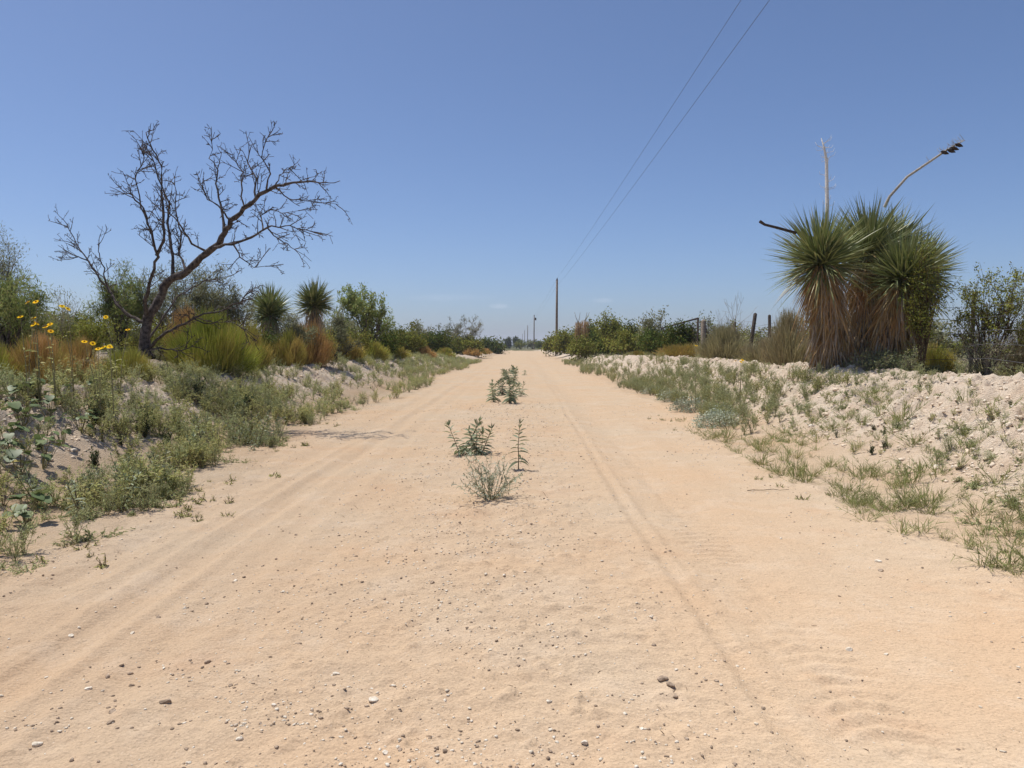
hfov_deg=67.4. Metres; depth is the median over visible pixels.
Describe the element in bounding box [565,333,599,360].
green bush
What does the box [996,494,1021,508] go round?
creeping weed
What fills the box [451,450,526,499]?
branchy weed
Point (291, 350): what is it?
broom bush
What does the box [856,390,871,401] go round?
grey weed
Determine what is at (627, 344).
green bush
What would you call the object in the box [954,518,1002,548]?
grass tuft
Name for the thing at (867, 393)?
grass tuft
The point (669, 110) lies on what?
power line wire
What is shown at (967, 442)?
creeping weed
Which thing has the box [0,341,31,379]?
broom bush
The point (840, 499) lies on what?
grass tuft
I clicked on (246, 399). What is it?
dark weed
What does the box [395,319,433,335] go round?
scrub bush
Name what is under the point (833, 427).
grey weed
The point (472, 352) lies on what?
broom bush
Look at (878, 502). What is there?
grass tuft
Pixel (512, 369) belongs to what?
lance leaf weed
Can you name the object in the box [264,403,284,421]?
olive weed
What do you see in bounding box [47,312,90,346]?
scrub bush
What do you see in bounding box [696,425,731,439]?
grass tuft
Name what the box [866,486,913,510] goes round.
grass tuft
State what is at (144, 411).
dark weed
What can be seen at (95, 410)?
dark weed
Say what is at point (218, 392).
olive weed
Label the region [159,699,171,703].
stone
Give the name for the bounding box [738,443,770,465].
grass tuft
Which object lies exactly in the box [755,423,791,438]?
grass tuft
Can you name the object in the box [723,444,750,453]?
grass tuft
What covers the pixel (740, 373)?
flowering weed
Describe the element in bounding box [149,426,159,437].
grass tuft
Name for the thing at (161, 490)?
grey weed
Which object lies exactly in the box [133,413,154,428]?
dark weed
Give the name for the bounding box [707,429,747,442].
grass tuft
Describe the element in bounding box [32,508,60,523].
creeping weed
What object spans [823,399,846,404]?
creeping weed
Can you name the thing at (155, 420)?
olive weed
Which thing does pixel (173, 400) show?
olive weed
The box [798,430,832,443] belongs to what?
grass tuft
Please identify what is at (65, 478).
olive weed
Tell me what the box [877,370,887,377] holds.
grey weed
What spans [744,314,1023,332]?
fence wire
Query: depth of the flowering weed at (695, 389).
15.97 m
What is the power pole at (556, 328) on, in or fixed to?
on the ground
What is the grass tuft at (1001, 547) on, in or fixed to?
on the ground
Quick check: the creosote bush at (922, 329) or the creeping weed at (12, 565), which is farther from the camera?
the creosote bush at (922, 329)
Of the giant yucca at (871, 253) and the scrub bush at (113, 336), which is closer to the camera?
the giant yucca at (871, 253)
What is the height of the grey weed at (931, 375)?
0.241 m
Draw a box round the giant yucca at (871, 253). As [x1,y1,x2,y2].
[759,135,969,372]
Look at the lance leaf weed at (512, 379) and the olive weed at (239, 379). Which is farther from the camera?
the lance leaf weed at (512, 379)
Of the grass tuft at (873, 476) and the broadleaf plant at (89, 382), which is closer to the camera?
the grass tuft at (873, 476)
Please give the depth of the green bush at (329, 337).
24.90 m
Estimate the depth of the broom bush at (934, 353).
16.05 m
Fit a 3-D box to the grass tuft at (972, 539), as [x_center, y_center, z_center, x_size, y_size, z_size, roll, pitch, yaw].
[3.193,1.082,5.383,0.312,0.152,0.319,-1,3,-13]
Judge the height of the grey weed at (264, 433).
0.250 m
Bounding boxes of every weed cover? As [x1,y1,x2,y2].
[0,340,481,438]
[562,351,1023,434]
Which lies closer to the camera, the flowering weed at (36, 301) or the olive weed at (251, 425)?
the flowering weed at (36, 301)
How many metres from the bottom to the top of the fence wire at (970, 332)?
0.101 m
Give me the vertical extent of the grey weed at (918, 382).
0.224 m
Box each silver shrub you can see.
[637,386,658,393]
[656,387,689,401]
[666,396,711,412]
[691,405,741,428]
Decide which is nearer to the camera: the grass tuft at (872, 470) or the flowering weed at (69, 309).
the grass tuft at (872, 470)
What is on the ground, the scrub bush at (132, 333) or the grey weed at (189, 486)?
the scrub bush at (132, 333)
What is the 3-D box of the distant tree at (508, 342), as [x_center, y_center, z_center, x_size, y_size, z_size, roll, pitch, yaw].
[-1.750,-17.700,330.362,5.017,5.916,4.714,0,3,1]
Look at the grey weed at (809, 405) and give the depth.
11.98 m
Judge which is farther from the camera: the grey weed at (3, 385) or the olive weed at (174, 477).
the grey weed at (3, 385)
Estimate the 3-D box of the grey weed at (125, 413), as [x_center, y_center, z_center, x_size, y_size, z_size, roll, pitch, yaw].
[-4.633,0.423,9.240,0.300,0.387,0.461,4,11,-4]
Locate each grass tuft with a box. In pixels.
[0,533,24,556]
[16,494,52,509]
[121,477,186,499]
[145,436,177,453]
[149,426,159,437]
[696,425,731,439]
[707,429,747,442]
[714,420,746,438]
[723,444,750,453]
[737,431,775,450]
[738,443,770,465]
[742,437,772,451]
[747,431,778,444]
[753,445,780,464]
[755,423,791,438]
[756,439,788,452]
[759,453,803,475]
[764,461,786,473]
[766,422,799,432]
[774,433,803,442]
[775,447,792,460]
[780,440,816,458]
[780,455,807,474]
[786,460,820,481]
[787,459,836,476]
[787,464,804,479]
[795,364,820,382]
[797,459,839,476]
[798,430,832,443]
[798,473,814,482]
[804,412,825,424]
[812,417,845,430]
[816,455,843,467]
[821,467,864,490]
[822,476,845,485]
[827,457,847,471]
[827,485,853,496]
[828,476,873,501]
[833,407,852,419]
[833,473,863,493]
[833,484,878,505]
[836,485,873,503]
[836,497,861,507]
[837,474,873,493]
[837,496,880,514]
[838,500,893,522]
[839,487,876,505]
[840,454,887,471]
[842,460,870,476]
[844,436,876,449]
[849,453,901,476]
[849,492,876,506]
[851,415,870,425]
[851,461,878,473]
[855,383,888,398]
[855,398,892,417]
[855,482,880,500]
[858,490,905,510]
[860,378,889,392]
[863,507,891,516]
[864,493,889,508]
[865,399,891,409]
[865,460,905,477]
[866,429,888,439]
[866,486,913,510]
[868,388,889,403]
[870,505,948,535]
[874,490,922,513]
[878,379,897,391]
[878,473,918,489]
[879,396,929,422]
[881,482,959,508]
[882,426,938,447]
[883,471,906,487]
[885,478,932,508]
[886,423,908,434]
[886,452,949,474]
[887,484,924,496]
[888,461,927,483]
[888,483,928,509]
[889,502,941,532]
[890,476,920,502]
[895,428,941,443]
[898,461,930,483]
[900,380,921,393]
[904,478,942,504]
[906,489,945,514]
[916,497,963,513]
[922,449,955,463]
[922,455,968,478]
[922,481,968,501]
[933,528,958,540]
[945,528,996,546]
[950,423,980,438]
[950,522,1010,573]
[951,385,979,404]
[951,430,987,448]
[952,480,973,498]
[953,437,990,456]
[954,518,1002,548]
[959,489,1002,516]
[960,392,1022,415]
[960,483,1012,512]
[962,513,1010,538]
[964,537,1023,568]
[966,459,1022,483]
[970,533,1023,556]
[973,546,1022,569]
[974,464,1021,484]
[978,495,1023,520]
[978,508,1023,536]
[981,486,1005,498]
[984,503,1023,523]
[986,558,1023,576]
[988,526,1023,545]
[993,416,1018,427]
[993,518,1019,533]
[993,544,1023,571]
[1001,481,1023,499]
[1001,483,1023,500]
[1002,500,1023,516]
[1003,542,1023,563]
[1004,496,1023,528]
[1008,450,1023,462]
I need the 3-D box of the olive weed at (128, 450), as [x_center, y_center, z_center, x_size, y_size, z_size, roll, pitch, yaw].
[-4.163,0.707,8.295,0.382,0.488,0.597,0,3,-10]
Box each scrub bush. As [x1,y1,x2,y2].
[32,307,82,342]
[36,309,88,346]
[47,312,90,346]
[90,320,136,352]
[104,322,158,347]
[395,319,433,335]
[514,340,527,348]
[526,339,536,348]
[534,340,542,349]
[708,319,764,340]
[743,322,774,346]
[914,319,961,349]
[929,321,952,350]
[946,335,987,357]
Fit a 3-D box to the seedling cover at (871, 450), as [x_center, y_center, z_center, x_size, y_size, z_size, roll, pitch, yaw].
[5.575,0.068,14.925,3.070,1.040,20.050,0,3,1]
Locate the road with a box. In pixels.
[0,350,1023,767]
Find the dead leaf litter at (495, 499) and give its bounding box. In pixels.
[321,402,595,542]
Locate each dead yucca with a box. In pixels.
[574,312,582,359]
[580,312,590,354]
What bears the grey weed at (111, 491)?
on the ground
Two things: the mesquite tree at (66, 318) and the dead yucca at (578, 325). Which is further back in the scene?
the dead yucca at (578, 325)
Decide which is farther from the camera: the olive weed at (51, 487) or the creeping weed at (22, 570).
the olive weed at (51, 487)
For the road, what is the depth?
3.94 m
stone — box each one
[32,741,42,746]
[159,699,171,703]
[368,696,378,702]
[657,676,668,681]
[666,682,674,686]
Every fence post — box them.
[701,319,705,343]
[748,313,756,347]
[768,314,770,339]
[968,294,975,372]
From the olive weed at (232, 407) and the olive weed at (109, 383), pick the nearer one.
the olive weed at (109, 383)
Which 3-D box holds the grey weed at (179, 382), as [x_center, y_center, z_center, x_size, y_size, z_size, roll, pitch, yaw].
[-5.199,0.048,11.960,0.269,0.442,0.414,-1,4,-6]
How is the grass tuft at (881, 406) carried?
on the ground
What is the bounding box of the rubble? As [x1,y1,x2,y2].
[0,355,1023,502]
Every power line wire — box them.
[539,1,768,312]
[544,0,740,300]
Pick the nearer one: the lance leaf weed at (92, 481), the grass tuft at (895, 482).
the lance leaf weed at (92, 481)
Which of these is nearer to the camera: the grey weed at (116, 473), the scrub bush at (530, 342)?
the grey weed at (116, 473)
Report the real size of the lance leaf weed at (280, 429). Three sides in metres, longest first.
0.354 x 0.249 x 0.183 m
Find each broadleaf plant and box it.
[0,383,33,408]
[0,421,29,451]
[0,438,40,477]
[0,489,51,525]
[1,401,46,427]
[6,376,44,395]
[30,391,61,421]
[34,431,70,468]
[43,415,72,446]
[61,409,97,432]
[64,378,96,402]
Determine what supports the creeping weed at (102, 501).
on the road
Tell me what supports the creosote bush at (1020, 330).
on the ground
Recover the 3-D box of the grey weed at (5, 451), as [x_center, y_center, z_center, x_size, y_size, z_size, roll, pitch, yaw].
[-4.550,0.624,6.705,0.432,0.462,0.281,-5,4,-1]
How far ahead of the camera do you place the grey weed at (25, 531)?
5.18 m
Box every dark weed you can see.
[32,442,45,451]
[83,397,105,429]
[86,446,100,467]
[115,431,126,445]
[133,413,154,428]
[134,417,153,437]
[135,402,153,415]
[155,427,173,446]
[192,377,211,403]
[241,392,254,414]
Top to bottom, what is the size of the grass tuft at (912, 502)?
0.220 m
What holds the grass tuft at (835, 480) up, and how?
on the ground
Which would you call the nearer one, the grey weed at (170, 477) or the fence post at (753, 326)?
the grey weed at (170, 477)
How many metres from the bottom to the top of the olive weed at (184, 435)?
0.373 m
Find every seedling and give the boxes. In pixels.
[29,554,47,564]
[70,540,99,549]
[93,552,107,569]
[173,510,183,516]
[181,503,193,511]
[182,511,193,516]
[191,514,202,521]
[193,497,202,504]
[224,495,234,503]
[795,494,810,499]
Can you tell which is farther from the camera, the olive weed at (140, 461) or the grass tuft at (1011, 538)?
the olive weed at (140, 461)
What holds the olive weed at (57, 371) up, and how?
on the ground
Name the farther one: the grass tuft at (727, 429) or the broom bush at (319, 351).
the broom bush at (319, 351)
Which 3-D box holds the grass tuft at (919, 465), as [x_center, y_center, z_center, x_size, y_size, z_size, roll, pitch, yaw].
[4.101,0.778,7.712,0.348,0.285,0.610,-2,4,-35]
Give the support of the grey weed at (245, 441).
on the ground
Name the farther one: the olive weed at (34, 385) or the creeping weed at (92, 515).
the olive weed at (34, 385)
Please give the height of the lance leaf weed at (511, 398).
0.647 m
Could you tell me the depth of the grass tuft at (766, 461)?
9.00 m
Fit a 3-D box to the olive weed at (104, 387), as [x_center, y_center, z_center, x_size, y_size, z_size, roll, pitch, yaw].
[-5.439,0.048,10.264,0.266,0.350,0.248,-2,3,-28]
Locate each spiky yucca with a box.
[244,281,296,336]
[289,274,335,336]
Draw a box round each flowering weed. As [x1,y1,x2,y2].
[17,316,36,405]
[25,300,39,403]
[31,321,44,406]
[42,323,56,407]
[59,305,78,408]
[81,340,106,429]
[103,315,129,396]
[106,345,118,429]
[695,345,696,410]
[735,359,743,403]
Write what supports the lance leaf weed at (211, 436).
on the ground
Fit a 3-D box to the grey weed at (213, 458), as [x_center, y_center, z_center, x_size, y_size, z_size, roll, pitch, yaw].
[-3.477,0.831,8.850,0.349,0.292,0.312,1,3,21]
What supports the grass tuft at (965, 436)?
on the ground
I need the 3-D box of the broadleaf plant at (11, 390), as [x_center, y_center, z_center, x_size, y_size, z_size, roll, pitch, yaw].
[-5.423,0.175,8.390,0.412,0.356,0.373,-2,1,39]
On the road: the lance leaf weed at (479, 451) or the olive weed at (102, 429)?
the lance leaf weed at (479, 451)
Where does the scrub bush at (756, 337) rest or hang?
on the ground
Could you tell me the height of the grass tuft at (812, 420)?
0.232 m
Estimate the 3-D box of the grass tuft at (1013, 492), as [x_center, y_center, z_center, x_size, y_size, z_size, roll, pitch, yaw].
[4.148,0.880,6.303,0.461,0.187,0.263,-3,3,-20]
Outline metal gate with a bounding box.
[661,317,698,353]
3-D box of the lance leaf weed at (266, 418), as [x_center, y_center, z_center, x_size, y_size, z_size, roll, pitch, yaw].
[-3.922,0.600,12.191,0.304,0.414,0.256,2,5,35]
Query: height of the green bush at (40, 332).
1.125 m
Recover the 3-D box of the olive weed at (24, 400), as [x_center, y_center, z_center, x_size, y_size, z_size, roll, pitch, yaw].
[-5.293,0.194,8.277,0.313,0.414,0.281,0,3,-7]
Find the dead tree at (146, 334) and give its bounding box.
[48,120,352,366]
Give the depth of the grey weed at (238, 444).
10.59 m
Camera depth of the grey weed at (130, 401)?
10.36 m
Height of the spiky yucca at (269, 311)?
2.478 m
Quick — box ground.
[0,346,1023,585]
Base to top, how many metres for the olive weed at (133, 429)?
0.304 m
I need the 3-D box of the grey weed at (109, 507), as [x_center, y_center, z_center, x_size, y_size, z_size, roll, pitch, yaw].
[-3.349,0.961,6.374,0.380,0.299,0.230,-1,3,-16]
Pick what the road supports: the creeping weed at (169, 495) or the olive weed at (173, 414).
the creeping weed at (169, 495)
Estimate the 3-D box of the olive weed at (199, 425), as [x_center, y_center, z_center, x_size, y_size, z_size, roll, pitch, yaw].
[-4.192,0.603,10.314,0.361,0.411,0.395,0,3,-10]
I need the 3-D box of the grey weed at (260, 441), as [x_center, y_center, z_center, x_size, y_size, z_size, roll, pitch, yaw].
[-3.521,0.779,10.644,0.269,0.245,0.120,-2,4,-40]
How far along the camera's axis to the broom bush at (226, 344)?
15.09 m
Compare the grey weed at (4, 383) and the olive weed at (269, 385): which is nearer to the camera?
the grey weed at (4, 383)
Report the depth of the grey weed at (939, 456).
7.75 m
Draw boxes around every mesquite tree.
[0,220,37,356]
[0,267,62,353]
[25,285,102,351]
[76,258,152,355]
[111,250,232,333]
[200,265,259,330]
[262,310,318,347]
[321,303,363,360]
[324,282,395,342]
[414,320,433,336]
[433,314,483,353]
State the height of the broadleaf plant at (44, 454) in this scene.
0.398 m
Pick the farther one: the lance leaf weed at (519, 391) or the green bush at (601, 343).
the green bush at (601, 343)
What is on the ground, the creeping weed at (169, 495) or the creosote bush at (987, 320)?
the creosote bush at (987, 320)
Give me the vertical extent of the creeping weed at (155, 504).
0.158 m
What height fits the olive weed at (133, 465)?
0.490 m
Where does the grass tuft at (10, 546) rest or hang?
on the ground
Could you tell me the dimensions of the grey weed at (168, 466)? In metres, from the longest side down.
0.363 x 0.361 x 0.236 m
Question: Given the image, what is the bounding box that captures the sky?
[0,0,1023,345]
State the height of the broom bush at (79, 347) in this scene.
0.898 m
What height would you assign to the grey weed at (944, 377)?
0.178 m
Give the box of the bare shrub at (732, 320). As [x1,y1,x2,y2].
[703,295,755,351]
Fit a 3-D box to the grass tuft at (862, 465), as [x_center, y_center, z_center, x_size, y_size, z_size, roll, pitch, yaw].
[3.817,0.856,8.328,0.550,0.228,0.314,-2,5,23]
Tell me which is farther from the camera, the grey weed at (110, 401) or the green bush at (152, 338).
the green bush at (152, 338)
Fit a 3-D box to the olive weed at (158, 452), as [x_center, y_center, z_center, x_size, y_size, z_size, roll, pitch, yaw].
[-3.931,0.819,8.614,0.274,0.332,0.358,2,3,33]
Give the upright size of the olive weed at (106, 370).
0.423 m
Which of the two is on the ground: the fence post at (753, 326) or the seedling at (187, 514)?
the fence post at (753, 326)
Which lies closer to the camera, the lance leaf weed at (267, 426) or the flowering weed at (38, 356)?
the flowering weed at (38, 356)
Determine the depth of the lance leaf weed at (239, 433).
10.73 m
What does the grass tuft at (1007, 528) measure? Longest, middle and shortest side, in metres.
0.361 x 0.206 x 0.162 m
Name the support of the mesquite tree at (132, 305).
on the ground
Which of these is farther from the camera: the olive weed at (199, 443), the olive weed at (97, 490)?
the olive weed at (199, 443)
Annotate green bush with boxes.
[1,308,68,349]
[49,311,127,358]
[111,315,180,358]
[244,320,284,354]
[323,323,340,357]
[344,327,376,358]
[363,316,410,356]
[388,325,428,353]
[418,323,458,353]
[448,331,486,356]
[479,335,507,353]
[538,331,567,355]
[548,326,582,354]
[563,333,595,355]
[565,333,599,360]
[582,319,602,338]
[587,306,635,354]
[587,329,626,356]
[600,325,649,355]
[613,318,639,351]
[633,305,668,352]
[634,325,669,355]
[656,315,700,348]
[694,310,715,345]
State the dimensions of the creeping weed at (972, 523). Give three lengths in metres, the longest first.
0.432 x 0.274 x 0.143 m
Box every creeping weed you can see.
[0,559,25,568]
[4,558,49,576]
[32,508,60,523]
[44,511,72,520]
[49,499,73,508]
[52,530,104,547]
[55,526,135,541]
[56,494,70,509]
[61,504,103,515]
[85,507,105,520]
[95,495,126,510]
[122,495,158,507]
[127,499,184,510]
[129,498,149,508]
[149,497,163,507]
[150,487,191,499]
[163,486,192,501]
[217,454,255,463]
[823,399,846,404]
[831,405,847,410]
[887,467,923,475]
[931,446,944,456]
[937,422,976,432]
[952,479,1002,488]
[952,514,997,526]
[958,438,974,447]
[960,481,980,489]
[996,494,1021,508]
[1011,528,1023,539]
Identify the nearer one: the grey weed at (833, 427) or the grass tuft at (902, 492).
the grass tuft at (902, 492)
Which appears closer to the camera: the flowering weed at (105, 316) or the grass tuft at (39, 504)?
the grass tuft at (39, 504)
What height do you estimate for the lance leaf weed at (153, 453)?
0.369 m
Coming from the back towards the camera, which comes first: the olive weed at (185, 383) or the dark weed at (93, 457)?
the olive weed at (185, 383)
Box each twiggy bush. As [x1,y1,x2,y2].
[831,338,927,373]
[932,320,1023,375]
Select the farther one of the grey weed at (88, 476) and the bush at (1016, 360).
the bush at (1016, 360)
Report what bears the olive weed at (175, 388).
on the ground
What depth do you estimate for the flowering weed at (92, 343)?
8.96 m
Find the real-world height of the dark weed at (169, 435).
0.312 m
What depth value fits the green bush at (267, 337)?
19.92 m
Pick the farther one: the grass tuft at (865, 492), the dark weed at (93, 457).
the dark weed at (93, 457)
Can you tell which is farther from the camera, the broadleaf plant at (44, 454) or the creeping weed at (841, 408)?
the creeping weed at (841, 408)
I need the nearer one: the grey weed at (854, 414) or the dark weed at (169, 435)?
the dark weed at (169, 435)
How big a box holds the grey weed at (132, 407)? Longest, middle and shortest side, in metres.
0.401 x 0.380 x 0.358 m
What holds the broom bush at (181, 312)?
on the ground
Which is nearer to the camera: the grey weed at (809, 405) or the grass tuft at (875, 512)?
the grass tuft at (875, 512)
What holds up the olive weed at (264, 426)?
on the ground
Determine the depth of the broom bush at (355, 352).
26.76 m
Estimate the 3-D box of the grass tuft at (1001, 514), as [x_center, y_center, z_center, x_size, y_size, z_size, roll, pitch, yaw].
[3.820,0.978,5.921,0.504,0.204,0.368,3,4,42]
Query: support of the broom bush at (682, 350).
on the ground
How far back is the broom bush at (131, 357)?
12.07 m
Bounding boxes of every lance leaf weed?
[10,465,46,509]
[65,480,87,522]
[76,472,100,499]
[84,469,108,497]
[109,452,129,473]
[109,462,122,482]
[111,474,119,489]
[114,469,142,508]
[142,463,166,497]
[147,449,171,474]
[181,431,196,464]
[190,415,211,442]
[198,429,216,444]
[225,424,242,444]
[234,402,247,420]
[244,430,259,450]
[247,423,266,445]
[257,410,272,429]
[265,422,278,446]
[273,416,285,434]
[445,416,484,456]
[462,419,495,455]
[486,379,501,401]
[495,378,507,395]
[500,369,510,379]
[502,379,519,403]
[503,368,518,383]
[507,419,528,470]
[508,364,517,373]
[515,381,527,396]
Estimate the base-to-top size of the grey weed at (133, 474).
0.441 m
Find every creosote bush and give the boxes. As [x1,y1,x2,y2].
[897,232,963,373]
[946,261,1023,375]
[1008,310,1023,345]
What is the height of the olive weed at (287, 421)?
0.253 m
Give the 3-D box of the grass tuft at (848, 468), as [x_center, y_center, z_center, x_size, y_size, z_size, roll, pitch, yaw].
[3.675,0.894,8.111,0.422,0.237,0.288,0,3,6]
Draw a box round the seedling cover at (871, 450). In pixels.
[665,357,1023,504]
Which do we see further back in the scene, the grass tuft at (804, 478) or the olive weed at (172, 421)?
the olive weed at (172, 421)
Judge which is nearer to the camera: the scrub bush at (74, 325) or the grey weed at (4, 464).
the grey weed at (4, 464)
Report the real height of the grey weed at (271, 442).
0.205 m
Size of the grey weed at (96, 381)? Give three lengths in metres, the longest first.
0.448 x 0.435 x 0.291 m
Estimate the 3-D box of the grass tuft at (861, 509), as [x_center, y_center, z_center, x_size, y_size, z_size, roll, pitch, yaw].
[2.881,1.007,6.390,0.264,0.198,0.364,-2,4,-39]
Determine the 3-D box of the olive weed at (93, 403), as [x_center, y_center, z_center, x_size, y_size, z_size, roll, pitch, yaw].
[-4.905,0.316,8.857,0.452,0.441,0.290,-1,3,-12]
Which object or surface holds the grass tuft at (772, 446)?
on the ground
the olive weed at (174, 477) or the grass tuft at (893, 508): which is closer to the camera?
the grass tuft at (893, 508)
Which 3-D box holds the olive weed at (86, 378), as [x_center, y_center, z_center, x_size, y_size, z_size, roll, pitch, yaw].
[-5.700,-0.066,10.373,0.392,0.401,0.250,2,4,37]
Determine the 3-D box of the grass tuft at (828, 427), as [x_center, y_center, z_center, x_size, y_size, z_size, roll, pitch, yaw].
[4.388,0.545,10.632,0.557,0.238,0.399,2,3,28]
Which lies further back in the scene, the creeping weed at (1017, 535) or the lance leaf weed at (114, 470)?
the lance leaf weed at (114, 470)
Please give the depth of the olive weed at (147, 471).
7.14 m
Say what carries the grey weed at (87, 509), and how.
on the ground
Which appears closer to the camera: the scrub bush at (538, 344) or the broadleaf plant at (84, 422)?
the broadleaf plant at (84, 422)
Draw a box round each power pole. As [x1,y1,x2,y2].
[533,315,535,348]
[555,278,557,352]
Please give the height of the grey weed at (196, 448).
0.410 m
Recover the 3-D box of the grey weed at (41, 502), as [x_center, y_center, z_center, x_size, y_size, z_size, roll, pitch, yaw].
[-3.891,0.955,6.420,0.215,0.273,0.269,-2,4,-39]
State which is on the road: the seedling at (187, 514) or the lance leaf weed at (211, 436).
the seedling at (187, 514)
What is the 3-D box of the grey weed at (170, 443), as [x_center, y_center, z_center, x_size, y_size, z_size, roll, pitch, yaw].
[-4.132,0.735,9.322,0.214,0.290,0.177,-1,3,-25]
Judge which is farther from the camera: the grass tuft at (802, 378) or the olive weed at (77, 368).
the grass tuft at (802, 378)
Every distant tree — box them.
[503,336,511,348]
[511,336,520,348]
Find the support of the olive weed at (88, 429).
on the ground
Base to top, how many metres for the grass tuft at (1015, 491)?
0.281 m
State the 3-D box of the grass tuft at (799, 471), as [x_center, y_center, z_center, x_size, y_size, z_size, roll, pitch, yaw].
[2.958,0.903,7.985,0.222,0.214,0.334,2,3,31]
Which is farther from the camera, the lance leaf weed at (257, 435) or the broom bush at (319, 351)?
the broom bush at (319, 351)
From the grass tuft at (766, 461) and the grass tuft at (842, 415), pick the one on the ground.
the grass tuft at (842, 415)
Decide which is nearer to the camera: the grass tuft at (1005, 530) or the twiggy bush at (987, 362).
the grass tuft at (1005, 530)
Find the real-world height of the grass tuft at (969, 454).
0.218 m
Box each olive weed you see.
[0,383,36,417]
[0,468,13,487]
[0,470,28,505]
[0,503,16,553]
[15,370,38,398]
[16,433,34,449]
[28,477,72,506]
[41,357,70,384]
[42,372,77,407]
[49,383,81,406]
[51,464,108,510]
[53,465,83,486]
[67,375,111,407]
[68,368,92,384]
[68,394,109,425]
[72,356,91,383]
[77,382,106,400]
[77,478,111,500]
[78,412,116,441]
[83,365,103,389]
[85,422,100,435]
[86,469,110,486]
[91,356,119,380]
[95,377,114,393]
[101,374,122,396]
[102,395,126,420]
[105,359,131,385]
[106,418,125,433]
[106,428,145,461]
[108,470,145,511]
[110,415,135,437]
[110,461,170,495]
[114,414,141,434]
[115,448,162,497]
[115,450,148,493]
[123,456,167,492]
[128,405,150,425]
[132,409,150,438]
[134,397,159,413]
[143,406,162,431]
[143,438,176,453]
[145,402,171,419]
[145,443,171,466]
[150,412,178,434]
[150,463,187,488]
[152,393,187,421]
[158,416,175,433]
[164,406,194,429]
[165,437,214,470]
[166,372,185,387]
[166,413,186,435]
[167,357,193,381]
[167,379,181,397]
[170,386,190,403]
[173,425,195,446]
[175,409,190,430]
[176,442,210,464]
[178,373,203,389]
[180,461,197,484]
[181,404,206,424]
[183,429,214,465]
[184,376,203,401]
[185,391,201,402]
[186,414,211,436]
[191,365,208,377]
[191,442,212,467]
[195,415,212,440]
[198,391,226,413]
[202,378,222,390]
[203,421,226,447]
[204,433,227,463]
[205,399,229,418]
[206,383,223,402]
[209,415,222,434]
[209,437,223,459]
[216,391,230,405]
[217,394,227,413]
[217,403,230,420]
[222,400,240,418]
[231,393,242,403]
[233,372,253,391]
[234,409,261,443]
[236,380,261,396]
[237,402,257,420]
[245,396,272,418]
[254,416,270,433]
[261,380,277,392]
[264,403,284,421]
[277,403,295,423]
[280,381,294,399]
[280,412,295,424]
[290,404,316,423]
[293,409,311,423]
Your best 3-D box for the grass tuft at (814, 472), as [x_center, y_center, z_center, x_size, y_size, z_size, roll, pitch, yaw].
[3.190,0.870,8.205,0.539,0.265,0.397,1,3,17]
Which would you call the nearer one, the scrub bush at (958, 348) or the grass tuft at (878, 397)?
the grass tuft at (878, 397)
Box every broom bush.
[0,325,81,383]
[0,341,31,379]
[57,331,107,381]
[94,346,158,381]
[151,303,268,375]
[154,300,206,360]
[237,316,277,371]
[268,325,308,368]
[297,318,338,366]
[330,336,368,361]
[363,340,391,359]
[390,345,412,358]
[413,346,436,357]
[436,347,455,356]
[462,346,482,355]
[482,348,492,354]
[626,350,647,355]
[652,342,702,356]
[693,322,758,358]
[733,334,773,362]
[754,306,817,365]
[912,340,962,372]
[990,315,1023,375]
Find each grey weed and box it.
[0,366,28,396]
[0,372,20,394]
[0,432,20,461]
[0,447,12,477]
[0,507,46,554]
[0,528,33,561]
[8,471,53,502]
[14,457,35,478]
[28,421,47,433]
[31,481,58,511]
[41,419,56,435]
[52,388,88,414]
[58,495,94,540]
[63,478,92,506]
[66,454,114,490]
[79,458,111,482]
[81,368,105,393]
[82,501,91,518]
[84,483,129,514]
[96,463,113,482]
[99,481,115,507]
[101,390,123,413]
[101,410,111,427]
[101,465,128,487]
[102,392,116,411]
[112,456,144,470]
[115,394,147,423]
[116,403,141,431]
[117,453,151,495]
[120,376,145,410]
[120,476,171,510]
[135,430,142,443]
[145,448,162,466]
[145,478,164,499]
[153,479,170,494]
[154,460,187,492]
[155,407,176,429]
[155,459,180,476]
[160,438,187,467]
[162,464,189,490]
[164,416,197,442]
[165,423,204,446]
[166,434,174,454]
[168,471,193,492]
[169,376,183,398]
[170,441,183,468]
[176,476,197,493]
[177,477,199,492]
[181,428,211,447]
[183,434,220,466]
[186,408,217,435]
[202,444,228,466]
[203,393,214,411]
[214,408,245,439]
[220,403,241,433]
[220,408,260,436]
[221,428,237,443]
[226,380,237,393]
[229,413,264,439]
[233,424,260,444]
[233,437,243,446]
[234,406,245,425]
[251,432,265,446]
[255,430,271,444]
[257,384,277,409]
[260,393,273,412]
[264,437,279,447]
[266,393,294,415]
[267,429,278,446]
[272,415,283,431]
[274,417,295,440]
[282,380,303,399]
[282,392,301,416]
[803,396,813,412]
[825,414,839,430]
[850,407,860,420]
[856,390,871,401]
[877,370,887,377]
[914,373,929,386]
[925,379,933,390]
[926,367,939,382]
[927,449,951,464]
[931,426,941,438]
[937,371,946,381]
[939,435,952,450]
[941,448,950,459]
[942,427,958,450]
[957,456,965,467]
[976,418,994,429]
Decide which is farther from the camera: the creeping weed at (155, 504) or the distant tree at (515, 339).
the distant tree at (515, 339)
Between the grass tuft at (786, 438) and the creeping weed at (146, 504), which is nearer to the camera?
the creeping weed at (146, 504)
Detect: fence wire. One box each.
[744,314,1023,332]
[745,303,1019,326]
[754,329,1016,338]
[916,358,1020,362]

